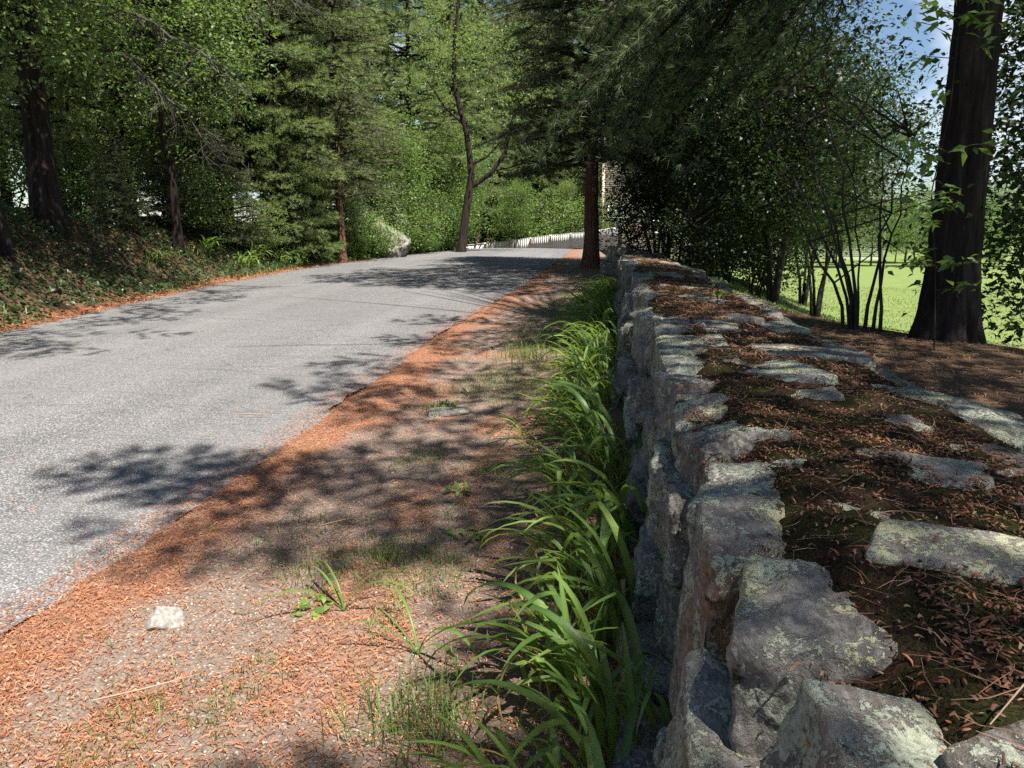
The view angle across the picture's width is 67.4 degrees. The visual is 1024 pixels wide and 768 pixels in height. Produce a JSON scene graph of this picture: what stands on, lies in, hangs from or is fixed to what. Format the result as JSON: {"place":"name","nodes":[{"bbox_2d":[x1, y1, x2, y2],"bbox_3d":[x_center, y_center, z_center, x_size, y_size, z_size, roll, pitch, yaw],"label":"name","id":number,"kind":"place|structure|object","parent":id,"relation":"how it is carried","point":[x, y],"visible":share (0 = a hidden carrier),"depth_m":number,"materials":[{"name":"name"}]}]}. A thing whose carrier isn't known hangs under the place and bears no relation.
{"place":"outdoors","nodes":[
{"label":"outdoors","id":0,"kind":"place"},
{"bbox_2d":[0,248,572,633],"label":"road","id":1,"kind":"structure","parent":0,"point":[208,363],"depth_m":6.93,"materials":[{"name":"asphalt"}]},
{"bbox_2d":[0,258,375,333],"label":"fallen litter","id":2,"kind":"object","parent":1,"relation":"on","point":[169,293],"visible":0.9,"depth_m":14.11,"materials":[{"name":"orange plant"}]},
{"bbox_2d":[0,207,1023,417],"bbox_3d":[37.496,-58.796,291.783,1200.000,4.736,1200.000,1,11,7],"label":"ground","id":3,"kind":"structure","parent":0,"point":[902,279],"depth_m":13.07,"materials":[{"name":"plant"}]},
{"bbox_2d":[0,119,28,209],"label":"leafy shrub","id":4,"kind":"object","parent":3,"relation":"on","point":[7,161],"visible":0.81,"depth_m":16.73,"materials":[{"name":"green plant"}]},
{"bbox_2d":[0,83,71,208],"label":"leafy shrub","id":5,"kind":"object","parent":3,"relation":"on","point":[15,184],"visible":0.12,"depth_m":26.46,"materials":[{"name":"green plant"}]},
{"bbox_2d":[10,0,72,238],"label":"pine tree","id":6,"kind":"object","parent":3,"relation":"on","point":[45,201],"visible":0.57,"depth_m":13.57,"materials":[{"name":"brown plant"}]},
{"bbox_2d":[68,0,347,178],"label":"dead branch","id":7,"kind":"object","parent":6,"relation":"attached to","point":[142,73],"visible":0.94,"depth_m":13.79,"materials":[{"name":"grey plant"}]},
{"bbox_2d":[0,0,105,146],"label":"pine tree","id":8,"kind":"object","parent":3,"relation":"on","point":[59,117],"visible":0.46,"depth_m":16.23,"materials":[{"name":"green plant"}]},
{"bbox_2d":[0,102,132,210],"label":"leafy shrub","id":9,"kind":"object","parent":3,"relation":"on","point":[20,158],"visible":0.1,"depth_m":24.10,"materials":[{"name":"green plant"}]},
{"bbox_2d":[3,0,139,218],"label":"pine tree","id":10,"kind":"object","parent":3,"relation":"on","point":[60,84],"visible":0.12,"depth_m":19.55,"materials":[{"name":"green plant"}]},
{"bbox_2d":[25,138,131,221],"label":"leafy shrub","id":11,"kind":"object","parent":3,"relation":"on","point":[69,173],"visible":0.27,"depth_m":18.12,"materials":[{"name":"green plant"}]},
{"bbox_2d":[0,0,163,261],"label":"maple tree","id":12,"kind":"object","parent":3,"relation":"on","point":[6,248],"visible":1,"depth_m":11.84,"materials":[{"name":"green plant"}]},
{"bbox_2d":[21,114,150,221],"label":"leafy shrub","id":13,"kind":"object","parent":3,"relation":"on","point":[82,142],"visible":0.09,"depth_m":21.64,"materials":[{"name":"green plant"}]},
{"bbox_2d":[0,0,201,218],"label":"pine tree","id":14,"kind":"object","parent":3,"relation":"on","point":[89,131],"visible":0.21,"depth_m":18.74,"materials":[{"name":"green plant"}]},
{"bbox_2d":[58,138,162,219],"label":"leafy shrub","id":15,"kind":"object","parent":3,"relation":"on","point":[88,167],"visible":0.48,"depth_m":16.93,"materials":[{"name":"green plant"}]},
{"bbox_2d":[82,88,155,227],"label":"young hemlock","id":16,"kind":"object","parent":3,"relation":"on","point":[114,194],"visible":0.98,"depth_m":15.75,"materials":[{"name":"plant"}]},
{"bbox_2d":[1,209,295,290],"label":"leaf litter","id":17,"kind":"object","parent":3,"relation":"on","point":[55,244],"visible":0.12,"depth_m":15.06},
{"bbox_2d":[36,0,286,257],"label":"maple tree","id":18,"kind":"object","parent":3,"relation":"on","point":[181,24],"visible":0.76,"depth_m":16.36,"materials":[{"name":"green plant"}]},
{"bbox_2d":[125,115,203,228],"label":"young hemlock","id":19,"kind":"object","parent":3,"relation":"on","point":[163,166],"visible":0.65,"depth_m":18.05,"materials":[{"name":"plant"}]},
{"bbox_2d":[36,0,299,230],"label":"pine tree","id":20,"kind":"object","parent":3,"relation":"on","point":[240,55],"visible":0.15,"depth_m":19.17,"materials":[{"name":"green plant"}]},
{"bbox_2d":[116,1,283,226],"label":"pine tree","id":21,"kind":"object","parent":3,"relation":"on","point":[197,123],"visible":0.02,"depth_m":23.16,"materials":[{"name":"green plant"}]},
{"bbox_2d":[153,160,252,247],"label":"leafy shrub","id":22,"kind":"object","parent":3,"relation":"on","point":[205,211],"visible":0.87,"depth_m":18.66,"materials":[{"name":"green plant"}]},
{"bbox_2d":[138,0,296,232],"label":"pine tree","id":23,"kind":"object","parent":3,"relation":"on","point":[246,75],"visible":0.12,"depth_m":21.41,"materials":[{"name":"green plant"}]},
{"bbox_2d":[0,201,436,329],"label":"ground ivy","id":24,"kind":"object","parent":3,"relation":"on","point":[11,211],"visible":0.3,"depth_m":14.36,"materials":[{"name":"green plant"}]},
{"bbox_2d":[1,236,452,327],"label":"bank grass","id":25,"kind":"structure","parent":3,"relation":"on","point":[272,269],"depth_m":18.31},
{"bbox_2d":[184,77,278,248],"bbox_3d":[-7.448,-5.622,19.627,2.358,4.950,2.482,8,14,36],"label":"young hemlock","id":26,"kind":"object","parent":3,"relation":"on","point":[241,237],"visible":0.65,"depth_m":19.67,"materials":[{"name":"green plant"}]},
{"bbox_2d":[214,192,297,259],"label":"leafy shrub","id":27,"kind":"object","parent":3,"relation":"on","point":[264,222],"visible":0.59,"depth_m":20.47,"materials":[{"name":"green plant"}]},
{"bbox_2d":[132,0,382,249],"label":"pine tree","id":28,"kind":"object","parent":3,"relation":"on","point":[270,107],"visible":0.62,"depth_m":21.67,"materials":[{"name":"green plant"}]},
{"bbox_2d":[237,93,328,264],"bbox_3d":[-6.407,-5.553,21.557,2.663,4.950,2.794,1,11,7],"label":"young pine","id":29,"kind":"object","parent":3,"relation":"on","point":[281,200],"visible":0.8,"depth_m":21.40,"materials":[{"name":"green plant"}]},
{"bbox_2d":[263,105,354,244],"bbox_3d":[-6.534,-6.777,24.798,3.073,5.445,2.930,-5,12,-24],"label":"young pine","id":30,"kind":"object","parent":3,"relation":"on","point":[332,224],"visible":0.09,"depth_m":24.68,"materials":[{"name":"green plant"}]},
{"bbox_2d":[274,133,347,263],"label":"young pine","id":31,"kind":"object","parent":3,"relation":"on","point":[326,216],"visible":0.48,"depth_m":22.88,"materials":[{"name":"green plant"}]},
{"bbox_2d":[203,0,426,212],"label":"pine tree","id":32,"kind":"object","parent":3,"relation":"on","point":[380,77],"visible":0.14,"depth_m":27.08,"materials":[{"name":"green plant"}]},
{"bbox_2d":[0,249,633,767],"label":"verge","id":33,"kind":"structure","parent":3,"relation":"on","point":[560,271],"depth_m":3.06,"materials":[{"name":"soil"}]},
{"bbox_2d":[145,606,184,630],"bbox_3d":[-1.300,0.890,2.872,0.129,0.083,0.092,20,35,-35],"label":"white rock","id":34,"kind":"object","parent":33,"relation":"on","point":[167,617],"visible":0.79,"depth_m":2.85,"materials":[{"name":"stone"}]},
{"bbox_2d":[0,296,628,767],"bbox_3d":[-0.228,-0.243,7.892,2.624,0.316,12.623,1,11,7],"label":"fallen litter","id":35,"kind":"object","parent":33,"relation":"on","point":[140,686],"visible":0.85,"depth_m":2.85,"materials":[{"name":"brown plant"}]},
{"bbox_2d":[251,559,413,611],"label":"strap leaf plant","id":36,"kind":"object","parent":33,"relation":"on","point":[340,599],"visible":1,"depth_m":2.96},
{"bbox_2d":[338,584,481,678],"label":"strap leaf plant","id":37,"kind":"object","parent":33,"relation":"on","point":[458,633],"visible":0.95,"depth_m":2.64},
{"bbox_2d":[279,622,573,767],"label":"grass clump","id":38,"kind":"object","parent":33,"relation":"on","point":[444,703],"visible":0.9,"depth_m":2.26,"materials":[{"name":"plant"}]},
{"bbox_2d":[388,694,587,767],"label":"daylily clump","id":39,"kind":"object","parent":33,"relation":"on","point":[552,723],"visible":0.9,"depth_m":1.90,"materials":[{"name":"plant"}]},
{"bbox_2d":[466,340,556,363],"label":"grass clump","id":40,"kind":"object","parent":33,"relation":"on","point":[525,354],"visible":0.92,"depth_m":8.01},
{"bbox_2d":[411,563,663,724],"bbox_3d":[0.042,0.749,2.390,0.728,0.440,0.720,0,11,-2],"label":"daylily clump","id":41,"kind":"object","parent":33,"relation":"on","point":[525,637],"visible":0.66,"depth_m":2.37,"materials":[{"name":"plant"}]},
{"bbox_2d":[479,710,604,767],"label":"daylily clump","id":42,"kind":"object","parent":33,"relation":"on","point":[593,752],"visible":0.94,"depth_m":1.81,"materials":[{"name":"plant"}]},
{"bbox_2d":[484,437,626,528],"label":"daylily clump","id":43,"kind":"object","parent":33,"relation":"on","point":[558,471],"visible":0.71,"depth_m":3.74,"materials":[{"name":"plant"}]},
{"bbox_2d":[442,587,669,767],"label":"daylily clump","id":44,"kind":"object","parent":33,"relation":"on","point":[600,678],"visible":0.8,"depth_m":2.08,"materials":[{"name":"plant"}]},
{"bbox_2d":[478,498,633,661],"bbox_3d":[0.291,0.663,2.717,0.715,0.468,0.749,4,12,21],"label":"daylily clump","id":45,"kind":"object","parent":33,"relation":"on","point":[601,567],"visible":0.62,"depth_m":2.66,"materials":[{"name":"plant"}]},
{"bbox_2d":[476,486,638,607],"bbox_3d":[0.187,0.636,3.008,0.739,0.400,0.813,1,11,7],"label":"daylily clump","id":46,"kind":"object","parent":33,"relation":"on","point":[603,524],"visible":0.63,"depth_m":2.99,"materials":[{"name":"plant"}]},
{"bbox_2d":[508,362,612,452],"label":"daylily clump","id":47,"kind":"object","parent":33,"relation":"on","point":[593,392],"visible":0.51,"depth_m":4.97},
{"bbox_2d":[503,381,618,468],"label":"daylily clump","id":48,"kind":"object","parent":33,"relation":"on","point":[593,433],"visible":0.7,"depth_m":4.51,"materials":[{"name":"plant"}]},
{"bbox_2d":[524,325,620,381],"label":"daylily clump","id":49,"kind":"object","parent":33,"relation":"on","point":[591,356],"visible":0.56,"depth_m":6.74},
{"bbox_2d":[507,410,642,492],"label":"daylily clump","id":50,"kind":"object","parent":33,"relation":"on","point":[609,470],"visible":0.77,"depth_m":4.07,"materials":[{"name":"plant"}]},
{"bbox_2d":[532,344,618,393],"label":"daylily clump","id":51,"kind":"object","parent":33,"relation":"on","point":[577,357],"visible":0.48,"depth_m":6.31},
{"bbox_2d":[543,362,621,407],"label":"daylily clump","id":52,"kind":"object","parent":33,"relation":"on","point":[602,390],"visible":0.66,"depth_m":5.86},
{"bbox_2d":[524,458,646,574],"bbox_3d":[0.344,0.535,3.363,0.579,0.474,0.968,1,11,7],"label":"daylily clump","id":53,"kind":"object","parent":33,"relation":"on","point":[622,521],"visible":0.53,"depth_m":3.24,"materials":[{"name":"plant"}]},
{"bbox_2d":[556,294,618,328],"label":"daylily clump","id":54,"kind":"object","parent":33,"relation":"on","point":[601,308],"visible":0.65,"depth_m":9.84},
{"bbox_2d":[264,0,413,262],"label":"pine tree","id":55,"kind":"object","parent":3,"relation":"on","point":[340,202],"visible":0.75,"depth_m":23.09,"materials":[{"name":"green plant"}]},
{"bbox_2d":[306,194,377,254],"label":"leafy shrub","id":56,"kind":"object","parent":3,"relation":"on","point":[354,214],"visible":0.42,"depth_m":25.21,"materials":[{"name":"green plant"}]},
{"bbox_2d":[315,152,383,243],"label":"young hemlock","id":57,"kind":"object","parent":3,"relation":"on","point":[361,208],"visible":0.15,"depth_m":26.39,"materials":[{"name":"green plant"}]},
{"bbox_2d":[289,0,441,203],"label":"pine tree","id":58,"kind":"object","parent":3,"relation":"on","point":[396,30],"visible":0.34,"depth_m":31.64,"materials":[{"name":"green plant"}]},
{"bbox_2d":[350,209,410,257],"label":"leafy shrub","id":59,"kind":"object","parent":3,"relation":"on","point":[369,233],"visible":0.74,"depth_m":26.42,"materials":[{"name":"green plant"}]},
{"bbox_2d":[363,217,410,257],"bbox_3d":[-4.723,-5.167,28.363,1.813,1.635,2.700,30,13,-14],"label":"rock ledge","id":60,"kind":"object","parent":3,"relation":"on","point":[402,252],"visible":0.3,"depth_m":27.26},
{"bbox_2d":[352,166,429,235],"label":"leafy shrub","id":61,"kind":"object","parent":3,"relation":"on","point":[388,205],"visible":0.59,"depth_m":28.35,"materials":[{"name":"green plant"}]},
{"bbox_2d":[339,0,447,223],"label":"pine tree","id":62,"kind":"object","parent":3,"relation":"on","point":[420,115],"visible":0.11,"depth_m":42.45,"materials":[{"name":"green plant"}]},
{"bbox_2d":[345,103,442,223],"bbox_3d":[-4.750,-8.172,30.116,4.429,5.457,4.245,2,12,11],"label":"broadleaf tree","id":63,"kind":"object","parent":3,"relation":"on","point":[409,159],"visible":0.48,"depth_m":29.62,"materials":[{"name":"green plant"}]},
{"bbox_2d":[343,0,492,227],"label":"pine tree","id":64,"kind":"object","parent":3,"relation":"on","point":[404,53],"visible":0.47,"depth_m":33.09,"materials":[{"name":"green plant"}]},
{"bbox_2d":[391,204,453,253],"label":"leafy shrub","id":65,"kind":"object","parent":3,"relation":"on","point":[416,233],"visible":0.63,"depth_m":29.47,"materials":[{"name":"green plant"}]},
{"bbox_2d":[397,183,460,251],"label":"leafy shrub","id":66,"kind":"object","parent":3,"relation":"on","point":[438,208],"visible":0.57,"depth_m":31.31,"materials":[{"name":"green plant"}]},
{"bbox_2d":[402,161,483,231],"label":"leafy shrub","id":67,"kind":"object","parent":3,"relation":"on","point":[442,185],"visible":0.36,"depth_m":35.21,"materials":[{"name":"green plant"}]},
{"bbox_2d":[402,199,489,250],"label":"leafy shrub","id":68,"kind":"object","parent":3,"relation":"on","point":[453,231],"visible":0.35,"depth_m":32.97,"materials":[{"name":"green plant"}]},
{"bbox_2d":[386,0,516,236],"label":"pine tree","id":69,"kind":"object","parent":3,"relation":"on","point":[471,93],"visible":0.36,"depth_m":44.71,"materials":[{"name":"green plant"}]},
{"bbox_2d":[415,123,500,244],"bbox_3d":[-2.864,-9.265,36.083,4.528,5.821,4.724,11,16,43],"label":"broadleaf tree","id":70,"kind":"object","parent":3,"relation":"on","point":[458,162],"visible":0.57,"depth_m":35.46,"materials":[{"name":"green plant"}]},
{"bbox_2d":[374,0,576,251],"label":"crooked tree","id":71,"kind":"object","parent":3,"relation":"on","point":[463,230],"visible":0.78,"depth_m":29.96,"materials":[{"name":"green plant"}]},
{"bbox_2d":[437,0,534,242],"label":"pine tree","id":72,"kind":"object","parent":3,"relation":"on","point":[495,4],"visible":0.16,"depth_m":56.68,"materials":[{"name":"green plant"}]},
{"bbox_2d":[486,177,542,247],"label":"broadleaf tree","id":73,"kind":"object","parent":3,"relation":"on","point":[515,199],"visible":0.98,"depth_m":51.87,"materials":[{"name":"green plant"}]},
{"bbox_2d":[477,193,555,242],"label":"leafy shrub","id":74,"kind":"object","parent":3,"relation":"on","point":[507,236],"visible":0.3,"depth_m":55.36,"materials":[{"name":"green plant"}]},
{"bbox_2d":[478,0,584,236],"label":"pine tree","id":75,"kind":"object","parent":3,"relation":"on","point":[531,183],"visible":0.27,"depth_m":54.68,"materials":[{"name":"green plant"}]},
{"bbox_2d":[508,181,575,237],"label":"leafy shrub","id":76,"kind":"object","parent":3,"relation":"on","point":[539,220],"visible":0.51,"depth_m":53.33,"materials":[{"name":"green plant"}]},
{"bbox_2d":[467,224,621,250],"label":"white fence","id":77,"kind":"object","parent":3,"relation":"on","point":[567,241],"visible":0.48,"depth_m":47.40,"materials":[{"name":"paint"}]},
{"bbox_2d":[529,195,600,248],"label":"leafy shrub","id":78,"kind":"object","parent":3,"relation":"on","point":[561,228],"visible":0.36,"depth_m":50.12,"materials":[{"name":"green plant"}]},
{"bbox_2d":[550,176,601,232],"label":"broadleaf tree","id":79,"kind":"object","parent":3,"relation":"on","point":[574,189],"visible":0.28,"depth_m":52.55,"materials":[{"name":"green plant"}]},
{"bbox_2d":[470,0,711,268],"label":"cedar tree","id":80,"kind":"object","parent":3,"relation":"on","point":[564,30],"visible":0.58,"depth_m":20.50,"materials":[{"name":"green plant"}]},
{"bbox_2d":[559,191,631,239],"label":"leafy shrub","id":81,"kind":"object","parent":3,"relation":"on","point":[600,221],"visible":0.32,"depth_m":46.91,"materials":[{"name":"green plant"}]},
{"bbox_2d":[582,170,680,256],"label":"dark shrub","id":82,"kind":"object","parent":3,"relation":"on","point":[631,238],"visible":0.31,"depth_m":22.54,"materials":[{"name":"green plant"}]},
{"bbox_2d":[580,59,720,253],"bbox_3d":[3.738,-5.598,19.559,4.341,5.715,4.127,1,11,3],"label":"tree","id":83,"kind":"object","parent":3,"relation":"on","point":[634,194],"visible":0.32,"depth_m":19.56,"materials":[{"name":"green plant"}]},
{"bbox_2d":[601,121,738,263],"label":"house","id":84,"kind":"structure","parent":3,"relation":"on","point":[607,181],"depth_m":48.22,"materials":[{"name":"grey"}]},
{"bbox_2d":[619,171,741,264],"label":"dark shrub","id":85,"kind":"object","parent":3,"relation":"on","point":[678,241],"visible":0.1,"depth_m":20.59,"materials":[{"name":"green plant"}]},
{"bbox_2d":[636,158,787,283],"bbox_3d":[4.006,-3.093,15.275,2.852,2.717,3.056,5,12,23],"label":"dark shrub","id":86,"kind":"object","parent":3,"relation":"on","point":[687,217],"visible":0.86,"depth_m":15.08,"materials":[{"name":"green plant"}]},
{"bbox_2d":[576,0,854,268],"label":"tree","id":87,"kind":"object","parent":3,"relation":"on","point":[670,132],"visible":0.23,"depth_m":16.05,"materials":[{"name":"green plant"}]},
{"bbox_2d":[635,148,797,282],"bbox_3d":[5.142,-3.945,18.593,3.602,3.432,3.861,-5,13,-25],"label":"dark shrub","id":88,"kind":"object","parent":3,"relation":"on","point":[683,257],"visible":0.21,"depth_m":18.61,"materials":[{"name":"green plant"}]},
{"bbox_2d":[621,0,853,279],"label":"tree","id":89,"kind":"object","parent":3,"relation":"on","point":[668,170],"visible":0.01,"depth_m":18.38,"materials":[{"name":"green plant"}]},
{"bbox_2d":[505,0,1004,343],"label":"pine tree","id":90,"kind":"object","parent":3,"relation":"on","point":[957,234],"visible":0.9,"depth_m":6.90,"materials":[{"name":"green plant"}]},
{"bbox_2d":[678,169,846,304],"bbox_3d":[5.313,-3.147,16.515,3.378,3.003,3.152,0,11,-1],"label":"dark shrub","id":91,"kind":"object","parent":3,"relation":"on","point":[752,282],"visible":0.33,"depth_m":16.36,"materials":[{"name":"green plant"}]},
{"bbox_2d":[731,211,834,296],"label":"dark shrub","id":92,"kind":"object","parent":3,"relation":"on","point":[799,277],"visible":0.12,"depth_m":19.39,"materials":[{"name":"green plant"}]},
{"bbox_2d":[660,0,932,304],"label":"tree","id":93,"kind":"object","parent":3,"relation":"on","point":[750,122],"visible":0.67,"depth_m":14.11,"materials":[{"name":"green plant"}]},
{"bbox_2d":[599,246,1023,767],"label":"stone wall","id":94,"kind":"structure","parent":3,"relation":"on","point":[827,552],"depth_m":1.58,"materials":[{"name":"stone"}]},
{"bbox_2d":[742,167,890,259],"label":"trees","id":95,"kind":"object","parent":3,"relation":"on","point":[855,253],"depth_m":58.32,"materials":[{"name":"grey"}]},
{"bbox_2d":[743,23,932,305],"bbox_3d":[8.328,-5.671,20.937,6.126,7.610,5.868,-8,14,-34],"label":"tree","id":96,"kind":"object","parent":3,"relation":"on","point":[802,299],"visible":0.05,"depth_m":20.40,"materials":[{"name":"green plant"}]},
{"bbox_2d":[743,35,942,316],"bbox_3d":[7.267,-4.552,17.552,5.327,6.617,5.102,10,15,40],"label":"tree","id":97,"kind":"object","parent":3,"relation":"on","point":[815,307],"visible":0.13,"depth_m":17.00,"materials":[{"name":"green plant"}]},
{"bbox_2d":[705,2,1018,330],"bbox_3d":[3.104,-1.842,7.005,2.425,3.307,2.358,-1,11,-4],"label":"thin stemmed shrub","id":98,"kind":"object","parent":3,"relation":"on","point":[852,307],"visible":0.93,"depth_m":6.95,"materials":[{"name":"green plant"}]},
{"bbox_2d":[851,189,906,265],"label":"broadleaf tree","id":99,"kind":"object","parent":3,"relation":"on","point":[870,240],"visible":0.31,"depth_m":47.26,"materials":[{"name":"green plant"}]},
{"bbox_2d":[778,308,1023,414],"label":"needle litter","id":100,"kind":"object","parent":3,"relation":"on","point":[837,321],"visible":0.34,"depth_m":5.66,"materials":[{"name":"plant"}]},
{"bbox_2d":[897,195,933,266],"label":"broadleaf tree","id":101,"kind":"object","parent":3,"relation":"on","point":[923,239],"visible":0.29,"depth_m":46.29,"materials":[{"name":"green plant"}]},
{"bbox_2d":[868,0,1023,350],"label":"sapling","id":102,"kind":"object","parent":3,"relation":"on","point":[969,18],"visible":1,"depth_m":5.64,"materials":[{"name":"green plant"}]},
{"bbox_2d":[884,0,1023,344],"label":"broadleaf tree","id":103,"kind":"object","parent":3,"relation":"on","point":[1007,215],"visible":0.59,"depth_m":8.04,"materials":[{"name":"green plant"}]},
{"bbox_2d":[933,1,1023,340],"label":"broadleaf tree","id":104,"kind":"object","parent":3,"relation":"on","point":[998,94],"visible":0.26,"depth_m":9.86,"materials":[{"name":"green plant"}]},
{"bbox_2d":[6,0,1023,230],"label":"sky","id":105,"kind":"structure","parent":0,"point":[940,42],"materials":[{"name":"blue"}]},
{"bbox_2d":[676,259,1023,348],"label":"lawn grass","id":106,"kind":"structure","parent":0,"point":[780,303],"depth_m":20.87,"materials":[{"name":"plant"}]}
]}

